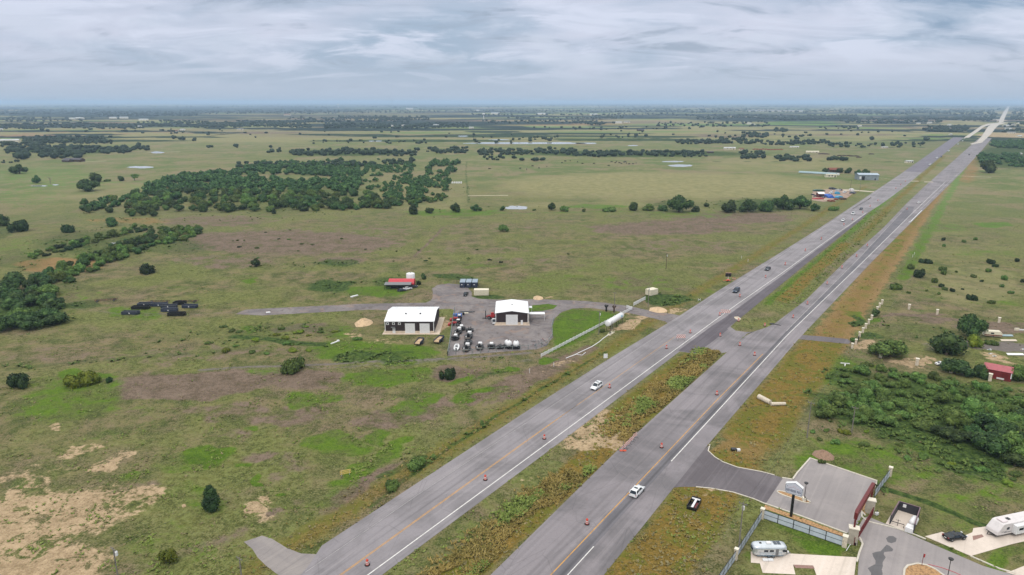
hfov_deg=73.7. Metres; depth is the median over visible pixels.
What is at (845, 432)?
shrub
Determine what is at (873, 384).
mesquite tree
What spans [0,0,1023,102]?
sky
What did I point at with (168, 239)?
mesquite tree
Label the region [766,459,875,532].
plaza
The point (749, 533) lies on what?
panel fence
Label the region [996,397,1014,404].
shrub
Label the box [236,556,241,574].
utility pole
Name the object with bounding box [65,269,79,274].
mesquite tree
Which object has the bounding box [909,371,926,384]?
mesquite tree
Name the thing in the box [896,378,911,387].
mesquite tree
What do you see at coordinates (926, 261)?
shrub
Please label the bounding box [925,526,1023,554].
trailer pad
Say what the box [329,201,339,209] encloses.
oak tree
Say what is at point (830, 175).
farmhouse
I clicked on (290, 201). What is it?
oak tree
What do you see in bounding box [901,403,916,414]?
mesquite tree
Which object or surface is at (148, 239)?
oak tree
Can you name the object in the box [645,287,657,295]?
portable cabin
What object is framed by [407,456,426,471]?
shrub
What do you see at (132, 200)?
oak tree
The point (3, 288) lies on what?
oak tree
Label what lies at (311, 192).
mesquite tree
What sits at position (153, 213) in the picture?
oak tree
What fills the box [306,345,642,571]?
road marking
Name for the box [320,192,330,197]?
oak tree
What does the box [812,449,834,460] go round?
earth mound
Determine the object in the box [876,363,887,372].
mesquite tree
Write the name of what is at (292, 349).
shrub
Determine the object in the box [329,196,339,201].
oak tree
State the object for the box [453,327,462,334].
tanker truck
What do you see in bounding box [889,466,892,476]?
stone pillar
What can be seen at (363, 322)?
sand heap
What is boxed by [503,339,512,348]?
tanker truck
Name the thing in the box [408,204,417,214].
cedar tree
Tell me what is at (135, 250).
oak tree
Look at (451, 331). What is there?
chain link fence
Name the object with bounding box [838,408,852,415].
shrub
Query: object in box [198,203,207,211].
oak tree
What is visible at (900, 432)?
weeds
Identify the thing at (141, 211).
oak tree
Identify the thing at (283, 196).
mesquite tree
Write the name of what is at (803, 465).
kerb
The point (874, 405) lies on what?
mesquite tree
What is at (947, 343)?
oak tree
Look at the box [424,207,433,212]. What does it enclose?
oak tree
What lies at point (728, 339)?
road crossover
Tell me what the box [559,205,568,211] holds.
mesquite tree
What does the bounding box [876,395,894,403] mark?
shrub
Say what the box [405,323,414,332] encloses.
roller door
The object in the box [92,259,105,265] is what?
mesquite tree
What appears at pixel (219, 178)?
woodland
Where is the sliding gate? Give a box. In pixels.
[854,507,873,542]
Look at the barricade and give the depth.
179.42 m
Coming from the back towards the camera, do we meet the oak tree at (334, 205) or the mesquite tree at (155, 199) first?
the mesquite tree at (155, 199)
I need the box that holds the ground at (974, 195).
[0,103,1023,574]
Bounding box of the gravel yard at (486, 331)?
[236,283,679,355]
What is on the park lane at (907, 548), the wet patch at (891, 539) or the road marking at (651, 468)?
the wet patch at (891, 539)
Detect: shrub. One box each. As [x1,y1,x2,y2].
[6,219,28,232]
[6,372,30,389]
[27,252,39,256]
[54,244,63,248]
[60,224,75,232]
[62,370,101,388]
[64,246,73,249]
[71,243,82,247]
[105,377,112,382]
[139,263,155,274]
[177,236,187,240]
[221,347,229,352]
[251,337,258,341]
[280,355,305,374]
[288,347,296,352]
[293,329,304,333]
[352,336,361,339]
[385,478,399,492]
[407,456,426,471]
[438,367,455,379]
[602,206,615,211]
[818,459,826,463]
[828,206,839,210]
[830,439,840,443]
[837,428,851,435]
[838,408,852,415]
[840,391,857,399]
[844,399,869,408]
[858,441,869,446]
[860,362,873,366]
[874,372,888,381]
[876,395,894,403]
[888,367,897,371]
[889,283,902,289]
[894,410,917,419]
[904,455,911,460]
[907,264,914,269]
[910,402,923,410]
[911,415,935,430]
[913,268,925,277]
[918,258,932,263]
[918,452,928,459]
[924,389,935,395]
[925,383,942,390]
[929,450,938,455]
[931,278,937,282]
[938,266,947,270]
[941,379,960,385]
[959,388,981,396]
[966,294,977,300]
[971,380,991,390]
[973,466,990,472]
[982,392,995,398]
[984,339,998,345]
[986,258,995,263]
[989,400,1021,412]
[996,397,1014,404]
[998,411,1023,421]
[1001,479,1013,487]
[1004,387,1012,391]
[1008,470,1022,476]
[1010,420,1023,430]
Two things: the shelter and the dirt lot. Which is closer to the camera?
the shelter
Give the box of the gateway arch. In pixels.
[853,482,874,526]
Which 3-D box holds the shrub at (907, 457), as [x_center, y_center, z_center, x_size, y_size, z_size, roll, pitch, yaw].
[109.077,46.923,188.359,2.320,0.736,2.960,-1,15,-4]
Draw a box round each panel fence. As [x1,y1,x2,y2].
[719,551,735,574]
[738,511,761,554]
[764,510,842,545]
[874,470,889,496]
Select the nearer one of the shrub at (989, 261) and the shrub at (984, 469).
the shrub at (984, 469)
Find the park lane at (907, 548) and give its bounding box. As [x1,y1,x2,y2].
[858,516,1012,574]
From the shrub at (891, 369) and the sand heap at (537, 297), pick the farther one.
the sand heap at (537, 297)
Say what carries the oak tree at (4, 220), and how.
on the ground at (974, 195)
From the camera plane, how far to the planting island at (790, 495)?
170.53 m
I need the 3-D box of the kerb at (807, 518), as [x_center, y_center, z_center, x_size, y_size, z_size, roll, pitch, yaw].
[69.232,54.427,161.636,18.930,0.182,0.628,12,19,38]
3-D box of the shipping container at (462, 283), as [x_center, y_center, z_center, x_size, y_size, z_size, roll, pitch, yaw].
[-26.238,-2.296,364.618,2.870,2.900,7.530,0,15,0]
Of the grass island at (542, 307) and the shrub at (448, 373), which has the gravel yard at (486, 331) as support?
the grass island at (542, 307)
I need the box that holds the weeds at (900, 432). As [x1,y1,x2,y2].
[0,186,1023,506]
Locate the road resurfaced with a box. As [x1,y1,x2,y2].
[905,138,962,171]
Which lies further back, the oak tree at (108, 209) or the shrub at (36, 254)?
the oak tree at (108, 209)
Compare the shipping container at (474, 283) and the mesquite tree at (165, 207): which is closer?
the shipping container at (474, 283)
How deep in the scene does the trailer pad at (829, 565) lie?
145.55 m
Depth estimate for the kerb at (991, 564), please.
145.05 m
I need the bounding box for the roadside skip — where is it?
[686,496,701,511]
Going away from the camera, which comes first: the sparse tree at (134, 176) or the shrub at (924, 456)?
the shrub at (924, 456)
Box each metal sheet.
[1000,339,1016,340]
[1006,353,1023,354]
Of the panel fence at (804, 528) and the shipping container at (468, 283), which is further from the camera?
the shipping container at (468, 283)
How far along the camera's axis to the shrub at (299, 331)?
290.11 m
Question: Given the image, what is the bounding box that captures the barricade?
[340,469,350,475]
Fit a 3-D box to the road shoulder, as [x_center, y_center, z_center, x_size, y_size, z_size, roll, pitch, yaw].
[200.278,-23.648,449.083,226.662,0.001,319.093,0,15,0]
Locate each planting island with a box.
[778,491,808,501]
[905,564,941,574]
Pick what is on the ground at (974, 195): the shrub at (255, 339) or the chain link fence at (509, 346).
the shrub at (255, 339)
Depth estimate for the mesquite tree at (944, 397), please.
221.85 m
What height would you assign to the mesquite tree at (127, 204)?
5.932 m
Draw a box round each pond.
[129,166,153,167]
[463,142,585,143]
[505,206,526,208]
[668,164,691,166]
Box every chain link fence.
[447,306,454,352]
[447,318,553,355]
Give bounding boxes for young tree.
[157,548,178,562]
[967,334,984,347]
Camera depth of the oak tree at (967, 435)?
196.57 m
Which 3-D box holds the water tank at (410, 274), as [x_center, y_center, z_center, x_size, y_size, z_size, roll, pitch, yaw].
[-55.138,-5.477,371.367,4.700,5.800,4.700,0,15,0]
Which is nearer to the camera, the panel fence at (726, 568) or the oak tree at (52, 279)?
the panel fence at (726, 568)
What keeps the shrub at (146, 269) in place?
on the ground at (974, 195)
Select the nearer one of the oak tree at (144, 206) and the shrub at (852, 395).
the shrub at (852, 395)
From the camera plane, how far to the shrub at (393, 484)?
173.39 m
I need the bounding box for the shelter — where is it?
[384,278,414,289]
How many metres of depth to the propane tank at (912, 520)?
157.76 m
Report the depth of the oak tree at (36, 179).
823.98 m
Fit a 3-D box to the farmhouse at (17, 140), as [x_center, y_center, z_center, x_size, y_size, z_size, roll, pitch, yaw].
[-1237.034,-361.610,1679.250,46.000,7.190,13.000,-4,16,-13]
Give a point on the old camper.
(996, 333)
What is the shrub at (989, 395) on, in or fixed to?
on the ground at (974, 195)
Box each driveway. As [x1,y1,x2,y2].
[245,536,315,574]
[675,446,781,502]
[799,335,849,343]
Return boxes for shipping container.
[460,279,465,287]
[466,279,471,287]
[472,279,477,287]
[474,288,488,294]
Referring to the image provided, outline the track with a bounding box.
[468,195,504,195]
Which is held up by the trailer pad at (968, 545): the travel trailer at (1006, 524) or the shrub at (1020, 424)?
the travel trailer at (1006, 524)
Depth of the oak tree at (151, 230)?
498.62 m
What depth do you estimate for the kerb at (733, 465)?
184.70 m
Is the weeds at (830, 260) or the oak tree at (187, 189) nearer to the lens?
the weeds at (830, 260)
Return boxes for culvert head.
[757,394,785,405]
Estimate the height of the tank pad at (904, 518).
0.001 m
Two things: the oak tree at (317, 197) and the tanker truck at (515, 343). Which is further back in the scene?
the oak tree at (317, 197)
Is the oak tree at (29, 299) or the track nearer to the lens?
the oak tree at (29, 299)
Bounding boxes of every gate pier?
[847,524,859,545]
[865,497,876,514]
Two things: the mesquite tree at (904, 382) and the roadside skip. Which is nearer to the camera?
the roadside skip
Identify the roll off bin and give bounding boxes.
[121,310,139,314]
[131,305,150,308]
[137,302,152,305]
[151,302,167,306]
[160,304,177,307]
[160,307,177,311]
[167,311,185,315]
[172,300,186,304]
[181,304,197,307]
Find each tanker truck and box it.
[451,334,459,339]
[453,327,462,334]
[462,342,470,350]
[464,331,472,338]
[475,342,483,349]
[487,342,495,347]
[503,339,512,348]
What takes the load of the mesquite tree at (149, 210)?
on the ground at (974, 195)
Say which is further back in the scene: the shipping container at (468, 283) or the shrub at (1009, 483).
the shipping container at (468, 283)
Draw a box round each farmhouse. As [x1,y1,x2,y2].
[0,139,20,141]
[62,159,72,161]
[64,158,84,161]
[824,174,836,176]
[827,168,837,171]
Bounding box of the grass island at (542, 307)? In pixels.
[529,304,557,311]
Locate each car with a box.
[590,380,602,389]
[629,485,644,497]
[732,287,739,292]
[942,530,967,541]
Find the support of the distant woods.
on the ground at (974, 195)
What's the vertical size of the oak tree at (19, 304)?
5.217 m
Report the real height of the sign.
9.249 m
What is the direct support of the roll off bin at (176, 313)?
on the ground at (974, 195)
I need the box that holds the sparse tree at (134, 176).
[130,174,138,180]
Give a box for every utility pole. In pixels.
[111,547,117,574]
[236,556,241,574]
[738,501,745,545]
[806,401,814,437]
[851,406,858,432]
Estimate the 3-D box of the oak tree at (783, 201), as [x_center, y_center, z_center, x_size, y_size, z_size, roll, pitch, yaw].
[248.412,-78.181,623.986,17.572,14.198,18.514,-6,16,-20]
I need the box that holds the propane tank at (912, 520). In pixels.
[909,515,918,524]
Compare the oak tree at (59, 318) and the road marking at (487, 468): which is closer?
the road marking at (487, 468)
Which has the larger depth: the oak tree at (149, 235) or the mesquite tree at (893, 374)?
the oak tree at (149, 235)
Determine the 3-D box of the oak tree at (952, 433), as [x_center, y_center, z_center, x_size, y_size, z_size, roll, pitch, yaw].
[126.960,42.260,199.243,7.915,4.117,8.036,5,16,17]
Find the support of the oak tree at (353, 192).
on the ground at (974, 195)
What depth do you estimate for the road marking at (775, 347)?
256.82 m
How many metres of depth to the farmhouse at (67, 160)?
1116.71 m
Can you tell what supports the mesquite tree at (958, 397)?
on the ground at (974, 195)
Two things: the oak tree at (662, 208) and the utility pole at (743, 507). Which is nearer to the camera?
the utility pole at (743, 507)
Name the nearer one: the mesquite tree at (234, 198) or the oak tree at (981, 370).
the oak tree at (981, 370)
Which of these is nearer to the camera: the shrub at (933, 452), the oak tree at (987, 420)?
the shrub at (933, 452)
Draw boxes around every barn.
[854,173,878,179]
[984,362,1013,381]
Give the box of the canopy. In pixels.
[529,312,544,320]
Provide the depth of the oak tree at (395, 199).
649.21 m
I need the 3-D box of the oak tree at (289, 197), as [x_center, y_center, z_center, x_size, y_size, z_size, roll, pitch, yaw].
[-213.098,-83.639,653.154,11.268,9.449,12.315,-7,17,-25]
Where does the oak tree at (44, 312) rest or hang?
on the ground at (974, 195)
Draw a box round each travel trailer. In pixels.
[751,541,790,557]
[986,511,1023,535]
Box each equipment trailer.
[414,337,423,344]
[433,335,443,342]
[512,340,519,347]
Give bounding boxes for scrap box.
[731,447,740,450]
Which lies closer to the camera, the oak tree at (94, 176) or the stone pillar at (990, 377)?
the stone pillar at (990, 377)
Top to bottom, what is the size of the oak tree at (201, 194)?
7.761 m
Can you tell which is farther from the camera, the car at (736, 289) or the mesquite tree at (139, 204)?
the mesquite tree at (139, 204)
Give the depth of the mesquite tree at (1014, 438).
191.19 m
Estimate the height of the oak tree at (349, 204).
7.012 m
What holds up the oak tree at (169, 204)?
on the ground at (974, 195)
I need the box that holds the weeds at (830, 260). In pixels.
[764,209,890,306]
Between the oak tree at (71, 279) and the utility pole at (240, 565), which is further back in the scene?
the oak tree at (71, 279)
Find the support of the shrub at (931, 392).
on the ground at (974, 195)
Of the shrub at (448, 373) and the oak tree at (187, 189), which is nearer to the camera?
the shrub at (448, 373)
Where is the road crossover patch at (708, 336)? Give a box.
[678,326,727,352]
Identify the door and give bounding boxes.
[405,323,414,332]
[419,323,429,332]
[506,315,517,324]
[1000,374,1008,380]
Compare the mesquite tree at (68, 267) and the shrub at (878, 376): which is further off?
the mesquite tree at (68, 267)
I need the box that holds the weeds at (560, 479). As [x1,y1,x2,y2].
[416,346,720,574]
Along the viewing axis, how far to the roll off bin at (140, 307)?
323.52 m
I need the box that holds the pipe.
[566,335,607,357]
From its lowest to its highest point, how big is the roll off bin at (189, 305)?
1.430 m
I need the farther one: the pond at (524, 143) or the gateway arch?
the pond at (524, 143)
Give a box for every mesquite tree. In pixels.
[6,307,30,315]
[35,284,59,293]
[45,246,55,250]
[52,270,67,280]
[55,260,68,269]
[64,265,74,270]
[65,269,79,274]
[68,240,79,244]
[73,262,85,271]
[76,252,91,259]
[86,267,95,271]
[87,253,98,259]
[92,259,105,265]
[95,254,113,261]
[106,245,116,250]
[107,229,119,236]
[107,250,123,259]
[109,195,117,199]
[116,243,126,251]
[123,244,133,250]
[124,201,132,207]
[126,208,136,213]
[130,192,142,199]
[131,200,144,208]
[145,207,154,213]
[150,196,162,205]
[162,205,168,209]
[162,236,173,243]
[170,226,178,231]
[171,233,178,237]
[184,227,192,233]
[188,196,202,202]
[189,230,196,236]
[198,199,207,206]
[208,188,218,195]
[217,201,230,210]
[221,194,228,200]
[228,195,238,201]
[240,195,253,203]
[247,201,259,208]
[265,205,274,211]
[266,194,277,199]
[269,190,278,196]
[277,194,286,200]
[306,189,317,195]
[311,204,319,210]
[331,191,340,196]
[370,198,384,207]
[498,224,508,230]
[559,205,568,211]
[642,203,654,210]
[814,403,839,417]
[817,399,830,408]
[828,390,851,407]
[839,373,849,376]
[840,378,854,383]
[844,387,856,393]
[850,411,868,423]
[853,365,870,374]
[853,404,873,418]
[856,382,872,394]
[856,387,875,403]
[862,379,881,390]
[867,338,908,356]
[870,401,882,410]
[873,408,886,415]
[873,414,899,426]
[874,387,895,398]
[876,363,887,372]
[881,401,894,409]
[883,381,896,387]
[887,371,898,378]
[888,414,902,419]
[892,398,913,406]
[895,389,906,396]
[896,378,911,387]
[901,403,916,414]
[902,371,910,376]
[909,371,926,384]
[913,390,926,397]
[927,371,941,380]
[932,392,952,402]
[941,406,973,426]
[947,386,959,393]
[952,393,964,401]
[960,397,984,420]
[967,394,986,401]
[981,401,998,411]
[989,411,1009,420]
[994,414,1009,423]
[997,389,1009,395]
[1002,431,1023,446]
[1004,364,1023,379]
[1010,445,1023,456]
[1012,396,1023,407]
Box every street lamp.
[802,482,807,500]
[948,557,953,574]
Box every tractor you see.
[448,319,460,325]
[450,314,461,320]
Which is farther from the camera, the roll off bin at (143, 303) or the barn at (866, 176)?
the barn at (866, 176)
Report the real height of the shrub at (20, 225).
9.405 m
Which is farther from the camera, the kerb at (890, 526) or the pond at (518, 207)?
the pond at (518, 207)
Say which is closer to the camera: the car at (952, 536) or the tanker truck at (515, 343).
the car at (952, 536)
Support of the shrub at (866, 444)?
on the ground at (974, 195)
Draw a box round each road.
[301,122,1004,574]
[491,122,1007,574]
[999,106,1009,120]
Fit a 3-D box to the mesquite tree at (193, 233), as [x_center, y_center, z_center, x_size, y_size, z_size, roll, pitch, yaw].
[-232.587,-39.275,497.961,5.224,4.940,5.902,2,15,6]
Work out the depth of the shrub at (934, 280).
370.76 m
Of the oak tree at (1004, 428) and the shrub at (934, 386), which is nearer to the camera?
the oak tree at (1004, 428)
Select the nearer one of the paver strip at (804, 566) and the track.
the paver strip at (804, 566)
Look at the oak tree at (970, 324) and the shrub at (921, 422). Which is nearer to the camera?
the shrub at (921, 422)
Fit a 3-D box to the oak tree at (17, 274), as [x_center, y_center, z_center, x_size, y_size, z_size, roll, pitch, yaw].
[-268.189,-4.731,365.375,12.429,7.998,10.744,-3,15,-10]
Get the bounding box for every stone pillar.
[734,547,738,560]
[760,507,765,519]
[842,533,848,547]
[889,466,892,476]
[988,373,992,381]
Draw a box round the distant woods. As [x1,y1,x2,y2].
[0,104,1023,167]
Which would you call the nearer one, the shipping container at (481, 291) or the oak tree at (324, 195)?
the shipping container at (481, 291)
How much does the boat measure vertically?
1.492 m
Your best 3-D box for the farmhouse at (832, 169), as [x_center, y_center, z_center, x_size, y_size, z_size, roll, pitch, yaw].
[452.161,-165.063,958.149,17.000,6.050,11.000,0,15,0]
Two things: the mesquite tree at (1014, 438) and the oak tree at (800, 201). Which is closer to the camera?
the mesquite tree at (1014, 438)
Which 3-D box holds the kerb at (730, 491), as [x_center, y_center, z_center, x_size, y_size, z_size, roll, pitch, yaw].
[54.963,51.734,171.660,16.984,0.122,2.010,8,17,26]
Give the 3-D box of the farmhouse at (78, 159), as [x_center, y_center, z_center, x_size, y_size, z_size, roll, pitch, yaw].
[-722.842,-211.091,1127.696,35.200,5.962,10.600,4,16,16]
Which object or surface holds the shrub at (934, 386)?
on the ground at (974, 195)
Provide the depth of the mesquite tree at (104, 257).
415.74 m
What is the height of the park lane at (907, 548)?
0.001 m
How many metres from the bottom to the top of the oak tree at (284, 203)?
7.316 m
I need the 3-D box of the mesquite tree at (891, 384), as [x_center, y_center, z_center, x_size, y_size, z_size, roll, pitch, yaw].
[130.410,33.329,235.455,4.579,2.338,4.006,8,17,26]
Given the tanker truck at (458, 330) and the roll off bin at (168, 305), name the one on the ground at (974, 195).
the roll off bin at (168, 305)
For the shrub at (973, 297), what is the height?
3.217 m
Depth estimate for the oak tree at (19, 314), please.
299.79 m
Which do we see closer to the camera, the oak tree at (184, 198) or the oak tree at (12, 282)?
the oak tree at (12, 282)
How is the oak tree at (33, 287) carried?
on the ground at (974, 195)
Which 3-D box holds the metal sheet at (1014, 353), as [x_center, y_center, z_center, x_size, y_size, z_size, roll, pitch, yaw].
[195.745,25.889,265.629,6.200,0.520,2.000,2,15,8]
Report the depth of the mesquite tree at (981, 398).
222.60 m
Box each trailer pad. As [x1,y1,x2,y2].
[751,552,855,574]
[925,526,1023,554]
[1007,566,1023,574]
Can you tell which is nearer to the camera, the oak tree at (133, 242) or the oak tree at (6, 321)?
the oak tree at (6, 321)
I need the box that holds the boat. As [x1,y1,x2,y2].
[454,343,458,349]
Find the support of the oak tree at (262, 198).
on the ground at (974, 195)
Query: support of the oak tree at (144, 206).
on the ground at (974, 195)
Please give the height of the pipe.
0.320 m
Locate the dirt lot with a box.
[812,189,852,201]
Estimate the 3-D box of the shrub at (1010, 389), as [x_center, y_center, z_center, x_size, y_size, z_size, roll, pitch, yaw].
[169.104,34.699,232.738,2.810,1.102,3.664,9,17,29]
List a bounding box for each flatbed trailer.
[96,298,117,301]
[147,300,169,301]
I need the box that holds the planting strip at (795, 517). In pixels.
[764,505,842,535]
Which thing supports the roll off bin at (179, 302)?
on the ground at (974, 195)
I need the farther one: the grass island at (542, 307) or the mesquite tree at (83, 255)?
the mesquite tree at (83, 255)
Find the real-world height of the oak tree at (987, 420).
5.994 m
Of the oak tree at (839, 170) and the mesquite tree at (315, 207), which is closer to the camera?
the mesquite tree at (315, 207)
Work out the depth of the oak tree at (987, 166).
940.48 m
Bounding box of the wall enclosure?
[889,501,920,532]
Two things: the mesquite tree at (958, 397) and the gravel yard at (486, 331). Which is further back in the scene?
the gravel yard at (486, 331)
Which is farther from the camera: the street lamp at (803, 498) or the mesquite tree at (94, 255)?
the mesquite tree at (94, 255)
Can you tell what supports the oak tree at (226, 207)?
on the ground at (974, 195)
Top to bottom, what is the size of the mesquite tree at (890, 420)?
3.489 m
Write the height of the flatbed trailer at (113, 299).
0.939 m
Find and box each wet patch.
[868,545,892,574]
[886,536,896,542]
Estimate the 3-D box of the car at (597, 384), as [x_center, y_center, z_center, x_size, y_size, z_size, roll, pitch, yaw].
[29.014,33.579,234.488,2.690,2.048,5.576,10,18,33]
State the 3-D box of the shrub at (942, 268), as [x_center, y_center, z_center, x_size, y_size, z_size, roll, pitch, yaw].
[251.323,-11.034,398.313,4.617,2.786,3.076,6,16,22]
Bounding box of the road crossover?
[680,324,751,353]
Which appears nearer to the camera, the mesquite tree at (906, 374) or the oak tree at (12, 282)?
the mesquite tree at (906, 374)
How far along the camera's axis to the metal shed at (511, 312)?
301.37 m
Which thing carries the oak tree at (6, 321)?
on the ground at (974, 195)
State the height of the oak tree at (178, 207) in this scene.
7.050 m
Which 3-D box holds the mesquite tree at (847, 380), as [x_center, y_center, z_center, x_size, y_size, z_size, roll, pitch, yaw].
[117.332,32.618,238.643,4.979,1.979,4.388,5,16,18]
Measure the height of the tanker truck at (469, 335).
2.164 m
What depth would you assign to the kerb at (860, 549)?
149.91 m
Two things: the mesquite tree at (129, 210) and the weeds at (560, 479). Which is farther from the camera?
the mesquite tree at (129, 210)
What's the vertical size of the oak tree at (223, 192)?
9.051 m
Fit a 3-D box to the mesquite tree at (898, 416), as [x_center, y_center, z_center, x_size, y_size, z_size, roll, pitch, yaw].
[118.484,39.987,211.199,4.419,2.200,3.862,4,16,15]
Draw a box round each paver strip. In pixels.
[794,565,814,568]
[973,534,983,539]
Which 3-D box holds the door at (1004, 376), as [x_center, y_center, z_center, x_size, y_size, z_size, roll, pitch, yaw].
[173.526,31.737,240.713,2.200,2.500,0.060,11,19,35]
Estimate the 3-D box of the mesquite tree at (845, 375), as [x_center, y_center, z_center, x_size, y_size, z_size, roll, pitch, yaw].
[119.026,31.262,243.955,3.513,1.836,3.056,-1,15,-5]
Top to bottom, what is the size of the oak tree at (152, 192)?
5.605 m
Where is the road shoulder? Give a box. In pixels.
[713,213,866,328]
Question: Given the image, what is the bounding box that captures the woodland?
[85,139,1023,209]
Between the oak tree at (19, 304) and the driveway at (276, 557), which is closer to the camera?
the driveway at (276, 557)
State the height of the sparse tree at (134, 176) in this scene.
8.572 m
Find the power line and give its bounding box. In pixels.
[123,395,366,543]
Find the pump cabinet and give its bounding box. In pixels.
[905,523,913,533]
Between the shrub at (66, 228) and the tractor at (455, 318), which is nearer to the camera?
the tractor at (455, 318)
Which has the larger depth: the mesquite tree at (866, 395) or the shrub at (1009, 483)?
the mesquite tree at (866, 395)
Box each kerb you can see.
[696,486,764,503]
[708,444,773,474]
[765,503,846,533]
[777,490,810,503]
[792,457,876,486]
[856,537,863,561]
[861,512,925,538]
[903,562,943,574]
[970,555,1014,572]
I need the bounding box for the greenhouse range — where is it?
[748,110,802,111]
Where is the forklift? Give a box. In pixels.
[482,310,495,318]
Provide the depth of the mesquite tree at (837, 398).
219.60 m
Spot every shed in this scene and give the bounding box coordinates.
[382,307,444,334]
[494,299,529,324]
[816,192,824,196]
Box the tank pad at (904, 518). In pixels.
[886,510,915,529]
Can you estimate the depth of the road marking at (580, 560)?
146.17 m
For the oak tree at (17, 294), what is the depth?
328.66 m
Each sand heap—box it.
[355,318,372,326]
[533,295,542,299]
[649,307,666,312]
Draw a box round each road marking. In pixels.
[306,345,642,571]
[340,337,673,574]
[343,405,576,573]
[368,215,862,574]
[550,354,762,574]
[567,546,593,574]
[671,182,944,460]
[701,176,898,306]
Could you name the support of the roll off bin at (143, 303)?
on the ground at (974, 195)
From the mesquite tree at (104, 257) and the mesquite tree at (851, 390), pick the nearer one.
the mesquite tree at (851, 390)
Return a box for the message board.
[723,273,730,281]
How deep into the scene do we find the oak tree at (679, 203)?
606.48 m
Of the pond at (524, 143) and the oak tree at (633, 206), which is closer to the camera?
the oak tree at (633, 206)
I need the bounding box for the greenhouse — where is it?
[799,171,839,174]
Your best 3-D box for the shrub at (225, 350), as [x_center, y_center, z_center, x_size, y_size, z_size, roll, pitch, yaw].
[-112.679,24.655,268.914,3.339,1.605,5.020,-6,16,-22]
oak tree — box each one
[0,214,9,225]
[0,271,24,284]
[0,276,20,288]
[0,285,10,293]
[0,288,21,298]
[0,297,25,309]
[0,315,20,330]
[7,311,30,319]
[8,164,28,173]
[8,291,25,297]
[10,302,31,310]
[15,315,45,329]
[17,294,38,305]
[22,276,42,287]
[23,284,38,292]
[24,289,39,295]
[28,272,53,279]
[29,307,58,317]
[31,175,40,182]
[35,277,50,283]
[35,292,56,305]
[38,302,58,310]
[42,266,54,272]
[42,312,69,324]
[44,297,65,308]
[49,277,56,283]
[62,277,75,282]
[75,257,90,265]
[76,178,99,191]
[79,198,88,203]
[83,206,92,212]
[88,172,101,181]
[104,206,113,211]
[105,217,117,226]
[123,238,137,245]
[125,199,137,202]
[129,188,141,194]
[132,247,141,253]
[135,236,145,243]
[137,209,146,214]
[138,244,149,249]
[141,203,152,210]
[144,228,155,233]
[144,232,155,238]
[145,237,154,242]
[148,190,156,194]
[149,210,158,215]
[151,204,159,210]
[161,201,172,207]
[163,227,171,233]
[169,191,182,198]
[170,200,177,206]
[172,188,182,192]
[173,204,183,210]
[181,196,188,201]
[183,186,192,193]
[188,204,197,210]
[194,187,204,192]
[195,192,206,198]
[195,228,202,233]
[197,190,207,193]
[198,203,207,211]
[208,197,217,202]
[220,191,230,195]
[220,203,232,211]
[233,186,243,191]
[238,204,246,209]
[250,186,261,194]
[250,206,260,210]
[250,258,260,265]
[258,194,268,201]
[268,198,280,207]
[277,200,288,207]
[285,195,293,204]
[287,198,297,203]
[290,200,303,208]
[291,186,299,193]
[299,206,308,210]
[306,185,318,193]
[308,200,319,206]
[313,194,321,200]
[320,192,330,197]
[323,198,333,207]
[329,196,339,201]
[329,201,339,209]
[338,204,347,210]
[340,188,346,195]
[342,197,353,202]
[343,201,353,208]
[347,188,358,195]
[359,199,369,203]
[370,192,380,200]
[382,201,391,207]
[388,197,399,204]
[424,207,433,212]
[449,202,459,211]
[470,204,481,210]
[548,202,555,209]
[629,201,637,210]
[657,205,667,210]
[667,194,693,211]
[691,206,699,211]
[720,199,736,211]
[738,199,758,211]
[758,199,773,211]
[771,194,794,209]
[789,195,811,208]
[810,203,820,210]
[836,168,843,172]
[844,167,852,172]
[871,308,879,316]
[927,331,970,355]
[930,424,964,441]
[939,358,976,376]
[957,313,988,337]
[961,430,982,440]
[963,424,985,432]
[970,429,1011,454]
[972,411,1004,431]
[973,363,989,379]
[980,159,996,172]
[996,421,1023,437]
[1000,452,1023,466]
[1016,408,1023,414]
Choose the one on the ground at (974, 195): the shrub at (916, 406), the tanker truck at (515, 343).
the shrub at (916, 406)
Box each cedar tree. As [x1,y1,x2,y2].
[201,484,219,513]
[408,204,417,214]
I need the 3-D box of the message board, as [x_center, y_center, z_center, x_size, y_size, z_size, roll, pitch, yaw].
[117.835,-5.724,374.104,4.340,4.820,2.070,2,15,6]
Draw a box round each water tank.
[406,272,414,277]
[605,312,623,330]
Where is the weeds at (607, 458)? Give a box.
[217,210,916,574]
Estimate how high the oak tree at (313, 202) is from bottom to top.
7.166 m
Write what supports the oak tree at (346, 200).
on the ground at (974, 195)
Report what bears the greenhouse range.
on the ground at (974, 195)
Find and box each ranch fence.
[542,308,630,355]
[633,296,645,305]
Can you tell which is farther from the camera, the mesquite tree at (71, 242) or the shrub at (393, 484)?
the mesquite tree at (71, 242)
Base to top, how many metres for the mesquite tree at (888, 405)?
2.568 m
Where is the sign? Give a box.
[785,481,803,516]
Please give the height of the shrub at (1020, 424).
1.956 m
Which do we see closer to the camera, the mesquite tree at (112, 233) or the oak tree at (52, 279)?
the oak tree at (52, 279)
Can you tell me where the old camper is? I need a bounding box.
[982,330,1002,336]

